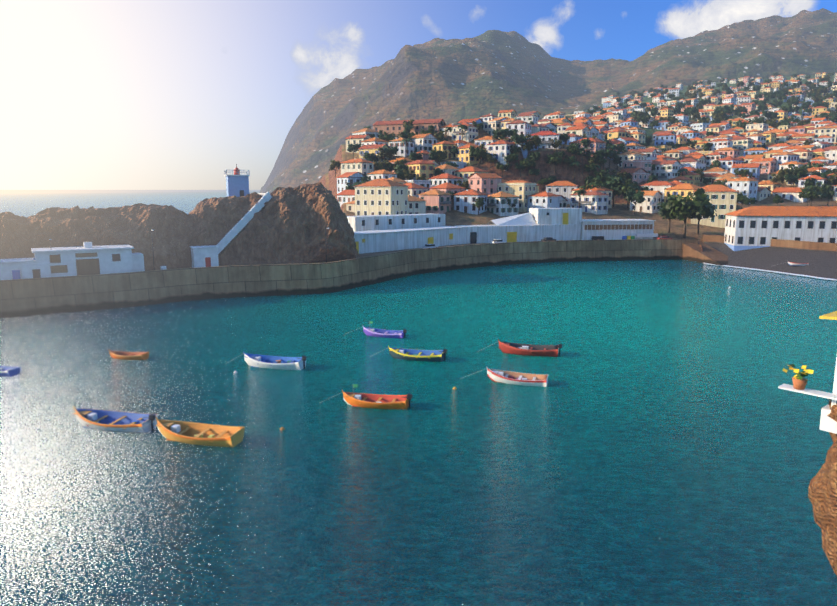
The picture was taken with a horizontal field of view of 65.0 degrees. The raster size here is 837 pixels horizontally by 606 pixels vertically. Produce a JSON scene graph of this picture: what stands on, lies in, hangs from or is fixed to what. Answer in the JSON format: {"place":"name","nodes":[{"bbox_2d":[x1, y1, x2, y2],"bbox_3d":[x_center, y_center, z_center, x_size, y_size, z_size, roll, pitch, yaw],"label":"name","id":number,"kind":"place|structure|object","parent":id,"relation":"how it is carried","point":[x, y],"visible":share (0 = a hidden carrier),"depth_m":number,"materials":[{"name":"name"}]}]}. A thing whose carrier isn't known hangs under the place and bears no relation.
{"place":"outdoors","nodes":[
{"label":"outdoors","id":0,"kind":"place"},
{"bbox_2d":[49,227,328,269],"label":"quay lamp posts","id":1,"kind":"object","parent":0,"point":[163,267],"visible":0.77,"depth_m":122.39,"materials":[{"name":"metal"}]},
{"bbox_2d":[0,238,697,317],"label":"quay wall","id":2,"kind":"structure","parent":0,"point":[39,296],"depth_m":128.48,"materials":[{"name":"grey concrete"}]},
{"bbox_2d":[0,232,144,279],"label":"quay sheds","id":3,"kind":"object","parent":2,"relation":"on","point":[87,258],"visible":0.85,"depth_m":113.44,"materials":[{"name":"white paint"}]},
{"bbox_2d":[190,192,271,267],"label":"lighthouse stairs","id":4,"kind":"structure","parent":2,"relation":"on","point":[205,256],"depth_m":133.29,"materials":[{"name":"white paint"}]},
{"bbox_2d":[0,190,836,605],"bbox_3d":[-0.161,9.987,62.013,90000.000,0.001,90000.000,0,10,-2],"label":"sea water","id":5,"kind":"structure","parent":0,"point":[662,438],"depth_m":52.92,"materials":[{"name":"teal liquid"}]},
{"bbox_2d":[0,365,20,376],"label":"boat","id":6,"kind":"object","parent":5,"relation":"on","point":[7,371],"visible":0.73,"depth_m":73.19,"materials":[{"name":"paint"}]},
{"bbox_2d":[51,406,157,433],"bbox_3d":[-28.321,10.332,57.546,11.873,2.497,2.960,3,12,12],"label":"boat","id":7,"kind":"object","parent":5,"relation":"on","point":[114,421],"visible":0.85,"depth_m":57.26,"materials":[{"name":"paint"}]},
{"bbox_2d":[96,349,148,359],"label":"boat","id":8,"kind":"object","parent":5,"relation":"on","point":[124,355],"visible":0.92,"depth_m":80.28,"materials":[{"name":"paint"}]},
{"bbox_2d":[0,182,358,269],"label":"rocky headland","id":9,"kind":"structure","parent":5,"relation":"in","point":[287,224],"depth_m":134.78,"materials":[{"name":"brown stone"}]},
{"bbox_2d":[224,164,249,196],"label":"lighthouse","id":10,"kind":"object","parent":9,"relation":"on","point":[237,184],"visible":0.96,"depth_m":143.71,"materials":[{"name":"white paint"}]},
{"bbox_2d":[130,417,244,446],"bbox_3d":[-20.196,10.817,54.700,11.400,2.497,2.960,3,11,13],"label":"boat","id":11,"kind":"object","parent":5,"relation":"on","point":[195,433],"visible":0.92,"depth_m":54.41,"materials":[{"name":"paint"}]},
{"bbox_2d":[227,351,306,369],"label":"boat","id":12,"kind":"object","parent":5,"relation":"on","point":[275,362],"visible":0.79,"depth_m":76.49,"materials":[{"name":"paint"}]},
{"bbox_2d":[320,384,412,409],"bbox_3d":[-5.883,9.118,63.112,10.809,2.830,2.535,1,10,11],"label":"boat","id":13,"kind":"object","parent":5,"relation":"on","point":[380,401],"visible":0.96,"depth_m":62.76,"materials":[{"name":"paint"}]},
{"bbox_2d":[348,321,406,337],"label":"boat","id":14,"kind":"object","parent":5,"relation":"on","point":[376,332],"visible":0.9,"depth_m":92.51,"materials":[{"name":"paint"}]},
{"bbox_2d":[370,346,446,361],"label":"boat","id":15,"kind":"object","parent":5,"relation":"on","point":[420,355],"visible":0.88,"depth_m":80.07,"materials":[{"name":"paint"}]},
{"bbox_2d":[463,367,548,386],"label":"boat","id":16,"kind":"object","parent":5,"relation":"on","point":[515,378],"visible":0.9,"depth_m":70.40,"materials":[{"name":"paint"}]},
{"bbox_2d":[488,339,561,356],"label":"boat","id":17,"kind":"object","parent":5,"relation":"on","point":[528,349],"visible":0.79,"depth_m":82.36,"materials":[{"name":"paint"}]},
{"bbox_2d":[704,263,836,280],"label":"beach surf foam","id":18,"kind":"object","parent":5,"relation":"on","point":[775,271],"visible":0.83,"depth_m":163.52,"materials":[{"name":"white"}]},
{"bbox_2d":[808,399,836,575],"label":"cliff","id":19,"kind":"structure","parent":5,"relation":"in","point":[822,492],"depth_m":18.02,"materials":[{"name":"brown stone"}]},
{"bbox_2d":[778,311,836,433],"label":"balcony","id":20,"kind":"structure","parent":19,"relation":"on","point":[828,424],"depth_m":17.55,"materials":[{"name":"white paint"}]},
{"bbox_2d":[0,0,836,189],"label":"sky","id":21,"kind":"structure","parent":0,"point":[95,94],"materials":[{"name":"blue"}]},
{"bbox_2d":[347,208,657,253],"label":"quay buildings","id":22,"kind":"structure","parent":0,"point":[377,233],"depth_m":191.76,"materials":[{"name":"paint"}]},
{"bbox_2d":[260,8,836,192],"bbox_3d":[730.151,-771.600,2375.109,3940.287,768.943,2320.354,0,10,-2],"label":"cabo girao mountains","id":23,"kind":"structure","parent":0,"point":[456,81],"depth_m":1774.98,"materials":[{"name":"grey stone"}]},
{"bbox_2d":[318,74,836,250],"bbox_3d":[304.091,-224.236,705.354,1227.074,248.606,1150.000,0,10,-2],"label":"hillside","id":24,"kind":"structure","parent":0,"point":[618,210],"depth_m":280.45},
{"bbox_2d":[329,159,340,176],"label":"broadleaf tree","id":25,"kind":"object","parent":24,"relation":"on","point":[334,164],"visible":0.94,"depth_m":292.19,"materials":[{"name":"green plant"}]},
{"bbox_2d":[346,182,355,189],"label":"broadleaf tree","id":26,"kind":"object","parent":24,"relation":"on","point":[348,187],"visible":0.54,"depth_m":247.60,"materials":[{"name":"green plant"}]},
{"bbox_2d":[347,143,360,158],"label":"broadleaf tree","id":27,"kind":"object","parent":24,"relation":"on","point":[352,147],"visible":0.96,"depth_m":291.34,"materials":[{"name":"green plant"}]},
{"bbox_2d":[363,152,378,162],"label":"broadleaf tree","id":28,"kind":"object","parent":24,"relation":"on","point":[372,158],"visible":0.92,"depth_m":277.56,"materials":[{"name":"green plant"}]},
{"bbox_2d":[373,160,390,170],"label":"broadleaf tree","id":29,"kind":"object","parent":24,"relation":"on","point":[379,165],"visible":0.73,"depth_m":267.88,"materials":[{"name":"green plant"}]},
{"bbox_2d":[377,147,393,160],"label":"broadleaf tree","id":30,"kind":"object","parent":24,"relation":"on","point":[386,152],"visible":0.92,"depth_m":277.81,"materials":[{"name":"green plant"}]},
{"bbox_2d":[378,130,394,140],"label":"broadleaf tree","id":31,"kind":"object","parent":24,"relation":"on","point":[386,136],"visible":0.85,"depth_m":300.82,"materials":[{"name":"green plant"}]},
{"bbox_2d":[392,159,407,178],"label":"broadleaf tree","id":32,"kind":"object","parent":24,"relation":"on","point":[401,161],"visible":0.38,"depth_m":266.78,"materials":[{"name":"green plant"}]},
{"bbox_2d":[396,168,407,178],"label":"broadleaf tree","id":33,"kind":"object","parent":24,"relation":"on","point":[399,172],"visible":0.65,"depth_m":258.21,"materials":[{"name":"green plant"}]},
{"bbox_2d":[402,169,413,179],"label":"broadleaf tree","id":34,"kind":"object","parent":24,"relation":"on","point":[407,175],"visible":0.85,"depth_m":258.18,"materials":[{"name":"green plant"}]},
{"bbox_2d":[409,151,423,160],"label":"broadleaf tree","id":35,"kind":"object","parent":24,"relation":"on","point":[414,156],"visible":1,"depth_m":276.29,"materials":[{"name":"green plant"}]},
{"bbox_2d":[428,150,441,160],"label":"broadleaf tree","id":36,"kind":"object","parent":24,"relation":"on","point":[433,154],"visible":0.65,"depth_m":277.19,"materials":[{"name":"green plant"}]},
{"bbox_2d":[433,167,443,175],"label":"broadleaf tree","id":37,"kind":"object","parent":24,"relation":"on","point":[438,171],"visible":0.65,"depth_m":258.80,"materials":[{"name":"green plant"}]},
{"bbox_2d":[431,149,446,162],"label":"broadleaf tree","id":38,"kind":"object","parent":24,"relation":"on","point":[441,156],"visible":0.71,"depth_m":277.53,"materials":[{"name":"green plant"}]},
{"bbox_2d":[433,130,444,141],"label":"broadleaf tree","id":39,"kind":"object","parent":24,"relation":"on","point":[439,136],"visible":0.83,"depth_m":301.00,"materials":[{"name":"green plant"}]},
{"bbox_2d":[457,179,469,189],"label":"broadleaf tree","id":40,"kind":"object","parent":24,"relation":"on","point":[464,184],"visible":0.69,"depth_m":246.72,"materials":[{"name":"green plant"}]},
{"bbox_2d":[469,144,486,165],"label":"broadleaf tree","id":41,"kind":"object","parent":24,"relation":"on","point":[477,152],"visible":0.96,"depth_m":279.44,"materials":[{"name":"green plant"}]},
{"bbox_2d":[472,197,485,214],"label":"broadleaf tree","id":42,"kind":"object","parent":24,"relation":"on","point":[479,201],"visible":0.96,"depth_m":227.06,"materials":[{"name":"green plant"}]},
{"bbox_2d":[485,153,496,167],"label":"broadleaf tree","id":43,"kind":"object","parent":24,"relation":"on","point":[489,158],"visible":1,"depth_m":279.40,"materials":[{"name":"green plant"}]},
{"bbox_2d":[492,128,508,139],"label":"broadleaf tree","id":44,"kind":"object","parent":24,"relation":"on","point":[500,134],"visible":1,"depth_m":291.58,"materials":[{"name":"green plant"}]},
{"bbox_2d":[496,161,509,176],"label":"broadleaf tree","id":45,"kind":"object","parent":24,"relation":"on","point":[502,167],"visible":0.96,"depth_m":278.67,"materials":[{"name":"green plant"}]},
{"bbox_2d":[505,128,518,141],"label":"broadleaf tree","id":46,"kind":"object","parent":24,"relation":"on","point":[510,132],"visible":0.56,"depth_m":294.78,"materials":[{"name":"green plant"}]},
{"bbox_2d":[508,152,518,167],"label":"broadleaf tree","id":47,"kind":"object","parent":24,"relation":"on","point":[513,156],"visible":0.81,"depth_m":278.46,"materials":[{"name":"green plant"}]},
{"bbox_2d":[512,135,527,154],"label":"broadleaf tree","id":48,"kind":"object","parent":24,"relation":"on","point":[519,139],"visible":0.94,"depth_m":279.97,"materials":[{"name":"green plant"}]},
{"bbox_2d":[514,162,525,176],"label":"broadleaf tree","id":49,"kind":"object","parent":24,"relation":"on","point":[518,166],"visible":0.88,"depth_m":278.96,"materials":[{"name":"green plant"}]},
{"bbox_2d":[520,157,535,175],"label":"broadleaf tree","id":50,"kind":"object","parent":24,"relation":"on","point":[529,163],"visible":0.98,"depth_m":277.52,"materials":[{"name":"green plant"}]},
{"bbox_2d":[525,134,542,152],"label":"broadleaf tree","id":51,"kind":"object","parent":24,"relation":"on","point":[535,140],"visible":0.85,"depth_m":279.58,"materials":[{"name":"green plant"}]},
{"bbox_2d":[527,151,540,167],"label":"broadleaf tree","id":52,"kind":"object","parent":24,"relation":"on","point":[536,154],"visible":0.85,"depth_m":279.15,"materials":[{"name":"green plant"}]},
{"bbox_2d":[528,168,539,181],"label":"broadleaf tree","id":53,"kind":"object","parent":24,"relation":"on","point":[533,171],"visible":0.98,"depth_m":278.72,"materials":[{"name":"green plant"}]},
{"bbox_2d":[545,152,562,172],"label":"broadleaf tree","id":54,"kind":"object","parent":24,"relation":"on","point":[555,158],"visible":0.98,"depth_m":278.81,"materials":[{"name":"green plant"}]},
{"bbox_2d":[550,138,561,151],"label":"broadleaf tree","id":55,"kind":"object","parent":24,"relation":"on","point":[556,143],"visible":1,"depth_m":280.70,"materials":[{"name":"green plant"}]},
{"bbox_2d":[560,133,569,147],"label":"broadleaf tree","id":56,"kind":"object","parent":24,"relation":"on","point":[564,137],"visible":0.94,"depth_m":289.02,"materials":[{"name":"green plant"}]},
{"bbox_2d":[563,155,575,169],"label":"broadleaf tree","id":57,"kind":"object","parent":24,"relation":"on","point":[573,157],"visible":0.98,"depth_m":279.23,"materials":[{"name":"green plant"}]},
{"bbox_2d":[566,143,578,156],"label":"broadleaf tree","id":58,"kind":"object","parent":24,"relation":"on","point":[572,147],"visible":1,"depth_m":279.53,"materials":[{"name":"green plant"}]},
{"bbox_2d":[573,189,586,207],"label":"palm tree","id":59,"kind":"object","parent":24,"relation":"on","point":[581,191],"visible":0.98,"depth_m":237.97,"materials":[{"name":"green plant"}]},
{"bbox_2d":[576,147,588,174],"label":"palm tree","id":60,"kind":"object","parent":24,"relation":"on","point":[582,150],"visible":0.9,"depth_m":280.41,"materials":[{"name":"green plant"}]},
{"bbox_2d":[336,72,836,250],"bbox_3d":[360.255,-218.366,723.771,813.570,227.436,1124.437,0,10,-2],"label":"town houses","id":61,"kind":"structure","parent":24,"relation":"on","point":[383,192],"depth_m":290.94,"materials":[{"name":"paint"}]},
{"bbox_2d":[579,180,601,189],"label":"broadleaf tree","id":62,"kind":"object","parent":24,"relation":"on","point":[588,183],"visible":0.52,"depth_m":255.04,"materials":[{"name":"green plant"}]},
{"bbox_2d":[584,163,596,175],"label":"broadleaf tree","id":63,"kind":"object","parent":24,"relation":"on","point":[589,167],"visible":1,"depth_m":279.15,"materials":[{"name":"green plant"}]},
{"bbox_2d":[587,154,597,162],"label":"broadleaf tree","id":64,"kind":"object","parent":24,"relation":"on","point":[593,159],"visible":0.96,"depth_m":280.73,"materials":[{"name":"green plant"}]},
{"bbox_2d":[590,178,608,188],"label":"broadleaf tree","id":65,"kind":"object","parent":24,"relation":"on","point":[602,184],"visible":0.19,"depth_m":258.60,"materials":[{"name":"green plant"}]},
{"bbox_2d":[594,155,606,171],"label":"broadleaf tree","id":66,"kind":"object","parent":24,"relation":"on","point":[600,160],"visible":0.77,"depth_m":281.05,"materials":[{"name":"green plant"}]},
{"bbox_2d":[594,168,609,180],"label":"broadleaf tree","id":67,"kind":"object","parent":24,"relation":"on","point":[601,174],"visible":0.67,"depth_m":278.63,"materials":[{"name":"green plant"}]},
{"bbox_2d":[597,148,612,168],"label":"broadleaf tree","id":68,"kind":"object","parent":24,"relation":"on","point":[607,154],"visible":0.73,"depth_m":281.64,"materials":[{"name":"green plant"}]},
{"bbox_2d":[601,173,616,182],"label":"broadleaf tree","id":69,"kind":"object","parent":24,"relation":"on","point":[605,179],"visible":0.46,"depth_m":277.85,"materials":[{"name":"green plant"}]},
{"bbox_2d":[606,175,625,206],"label":"broadleaf tree","id":70,"kind":"object","parent":24,"relation":"on","point":[614,183],"visible":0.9,"depth_m":256.24,"materials":[{"name":"green plant"}]},
{"bbox_2d":[612,156,621,169],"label":"broadleaf tree","id":71,"kind":"object","parent":24,"relation":"on","point":[617,159],"visible":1,"depth_m":294.30,"materials":[{"name":"green plant"}]},
{"bbox_2d":[610,170,626,179],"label":"broadleaf tree","id":72,"kind":"object","parent":24,"relation":"on","point":[623,174],"visible":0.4,"depth_m":279.20,"materials":[{"name":"green plant"}]},
{"bbox_2d":[612,179,640,207],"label":"broadleaf tree","id":73,"kind":"object","parent":24,"relation":"on","point":[626,186],"visible":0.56,"depth_m":254.69,"materials":[{"name":"green plant"}]},
{"bbox_2d":[624,189,645,214],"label":"broadleaf tree","id":74,"kind":"object","parent":24,"relation":"on","point":[638,196],"visible":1,"depth_m":243.20,"materials":[{"name":"green plant"}]},
{"bbox_2d":[636,114,649,127],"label":"broadleaf tree","id":75,"kind":"object","parent":24,"relation":"on","point":[644,119],"visible":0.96,"depth_m":538.74,"materials":[{"name":"green plant"}]},
{"bbox_2d":[650,107,660,117],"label":"broadleaf tree","id":76,"kind":"object","parent":24,"relation":"on","point":[654,111],"visible":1,"depth_m":594.80,"materials":[{"name":"green plant"}]},
{"bbox_2d":[657,202,678,232],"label":"broadleaf tree","id":77,"kind":"object","parent":24,"relation":"on","point":[663,210],"visible":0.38,"depth_m":212.53,"materials":[{"name":"green plant"}]},
{"bbox_2d":[665,188,712,237],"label":"broadleaf tree","id":78,"kind":"object","parent":24,"relation":"on","point":[683,208],"visible":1,"depth_m":204.26,"materials":[{"name":"green plant"}]},
{"bbox_2d":[684,106,696,119],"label":"broadleaf tree","id":79,"kind":"object","parent":24,"relation":"on","point":[689,110],"visible":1,"depth_m":594.12,"materials":[{"name":"green plant"}]},
{"bbox_2d":[685,139,696,147],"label":"broadleaf tree","id":80,"kind":"object","parent":24,"relation":"on","point":[691,143],"visible":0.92,"depth_m":399.33,"materials":[{"name":"green plant"}]},
{"bbox_2d":[694,168,704,178],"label":"broadleaf tree","id":81,"kind":"object","parent":24,"relation":"on","point":[697,171],"visible":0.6,"depth_m":310.62,"materials":[{"name":"green plant"}]},
{"bbox_2d":[688,198,716,234],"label":"broadleaf tree","id":82,"kind":"object","parent":24,"relation":"on","point":[698,217],"visible":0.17,"depth_m":211.90,"materials":[{"name":"green plant"}]},
{"bbox_2d":[683,242,727,265],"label":"boat ramp","id":83,"kind":"structure","parent":24,"relation":"on","point":[706,254],"depth_m":187.56,"materials":[{"name":"concrete"}]},
{"bbox_2d":[702,142,712,150],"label":"broadleaf tree","id":84,"kind":"object","parent":24,"relation":"on","point":[708,145],"visible":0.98,"depth_m":384.12,"materials":[{"name":"green plant"}]},
{"bbox_2d":[712,111,724,119],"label":"broadleaf tree","id":85,"kind":"object","parent":24,"relation":"on","point":[718,116],"visible":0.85,"depth_m":545.35,"materials":[{"name":"green plant"}]},
{"bbox_2d":[737,192,747,208],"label":"broadleaf tree","id":86,"kind":"object","parent":24,"relation":"on","point":[740,197],"visible":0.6,"depth_m":259.65,"materials":[{"name":"green plant"}]},
{"bbox_2d":[735,118,752,128],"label":"broadleaf tree","id":87,"kind":"object","parent":24,"relation":"on","point":[742,124],"visible":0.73,"depth_m":488.69,"materials":[{"name":"green plant"}]},
{"bbox_2d":[743,197,756,205],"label":"broadleaf tree","id":88,"kind":"object","parent":24,"relation":"on","point":[751,200],"visible":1,"depth_m":256.75,"materials":[{"name":"green plant"}]},
{"bbox_2d":[752,116,764,123],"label":"broadleaf tree","id":89,"kind":"object","parent":24,"relation":"on","point":[759,120],"visible":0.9,"depth_m":521.00,"materials":[{"name":"green plant"}]},
{"bbox_2d":[703,235,836,250],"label":"retaining wall","id":90,"kind":"structure","parent":24,"relation":"on","point":[809,245],"depth_m":180.34,"materials":[{"name":"concrete"}]},
{"bbox_2d":[704,242,836,278],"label":"beach pebbles","id":91,"kind":"object","parent":24,"relation":"on","point":[822,263],"visible":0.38,"depth_m":172.64,"materials":[{"name":"grey gravel"}]},
{"bbox_2d":[777,262,808,265],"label":"beached boat","id":92,"kind":"object","parent":91,"relation":"on","point":[795,264],"visible":0.9,"depth_m":164.72,"materials":[{"name":"paint"}]},
{"bbox_2d":[770,173,784,183],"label":"broadleaf tree","id":93,"kind":"object","parent":24,"relation":"on","point":[779,178],"visible":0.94,"depth_m":294.67,"materials":[{"name":"green plant"}]},
{"bbox_2d":[773,195,783,205],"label":"broadleaf tree","id":94,"kind":"object","parent":24,"relation":"on","point":[776,199],"visible":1,"depth_m":259.40,"materials":[{"name":"green plant"}]},
{"bbox_2d":[778,167,790,186],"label":"broadleaf tree","id":95,"kind":"object","parent":24,"relation":"on","point":[785,171],"visible":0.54,"depth_m":299.14,"materials":[{"name":"green plant"}]},
{"bbox_2d":[779,103,793,112],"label":"broadleaf tree","id":96,"kind":"object","parent":24,"relation":"on","point":[789,108],"visible":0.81,"depth_m":595.79,"materials":[{"name":"green plant"}]},
{"bbox_2d":[784,174,798,186],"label":"broadleaf tree","id":97,"kind":"object","parent":24,"relation":"on","point":[791,178],"visible":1,"depth_m":292.77,"materials":[{"name":"green plant"}]},
{"bbox_2d":[786,96,799,105],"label":"broadleaf tree","id":98,"kind":"object","parent":24,"relation":"on","point":[792,101],"visible":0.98,"depth_m":678.86,"materials":[{"name":"green plant"}]},
{"bbox_2d":[788,164,807,186],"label":"broadleaf tree","id":99,"kind":"object","parent":24,"relation":"on","point":[802,171],"visible":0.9,"depth_m":297.17,"materials":[{"name":"green plant"}]},
{"bbox_2d":[794,119,807,125],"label":"broadleaf tree","id":100,"kind":"object","parent":24,"relation":"on","point":[800,122],"visible":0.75,"depth_m":495.17,"materials":[{"name":"green plant"}]},
{"bbox_2d":[798,186,821,205],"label":"broadleaf tree","id":101,"kind":"object","parent":24,"relation":"on","point":[811,194],"visible":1,"depth_m":261.81,"materials":[{"name":"green plant"}]},
{"bbox_2d":[803,178,816,186],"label":"broadleaf tree","id":102,"kind":"object","parent":24,"relation":"on","point":[807,182],"visible":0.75,"depth_m":285.07,"materials":[{"name":"green plant"}]},
{"bbox_2d":[810,171,827,178],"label":"broadleaf tree","id":103,"kind":"object","parent":24,"relation":"on","point":[824,174],"visible":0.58,"depth_m":293.90,"materials":[{"name":"green plant"}]},
{"bbox_2d":[815,183,831,199],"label":"broadleaf tree","id":104,"kind":"object","parent":24,"relation":"on","point":[821,189],"visible":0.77,"depth_m":280.94,"materials":[{"name":"green plant"}]},
{"bbox_2d":[820,190,834,204],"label":"broadleaf tree","id":105,"kind":"object","parent":24,"relation":"on","point":[825,194],"visible":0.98,"depth_m":265.99,"materials":[{"name":"green plant"}]},
{"bbox_2d":[826,174,836,189],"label":"broadleaf tree","id":106,"kind":"object","parent":24,"relation":"on","point":[832,180],"visible":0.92,"depth_m":284.84,"materials":[{"name":"green plant"}]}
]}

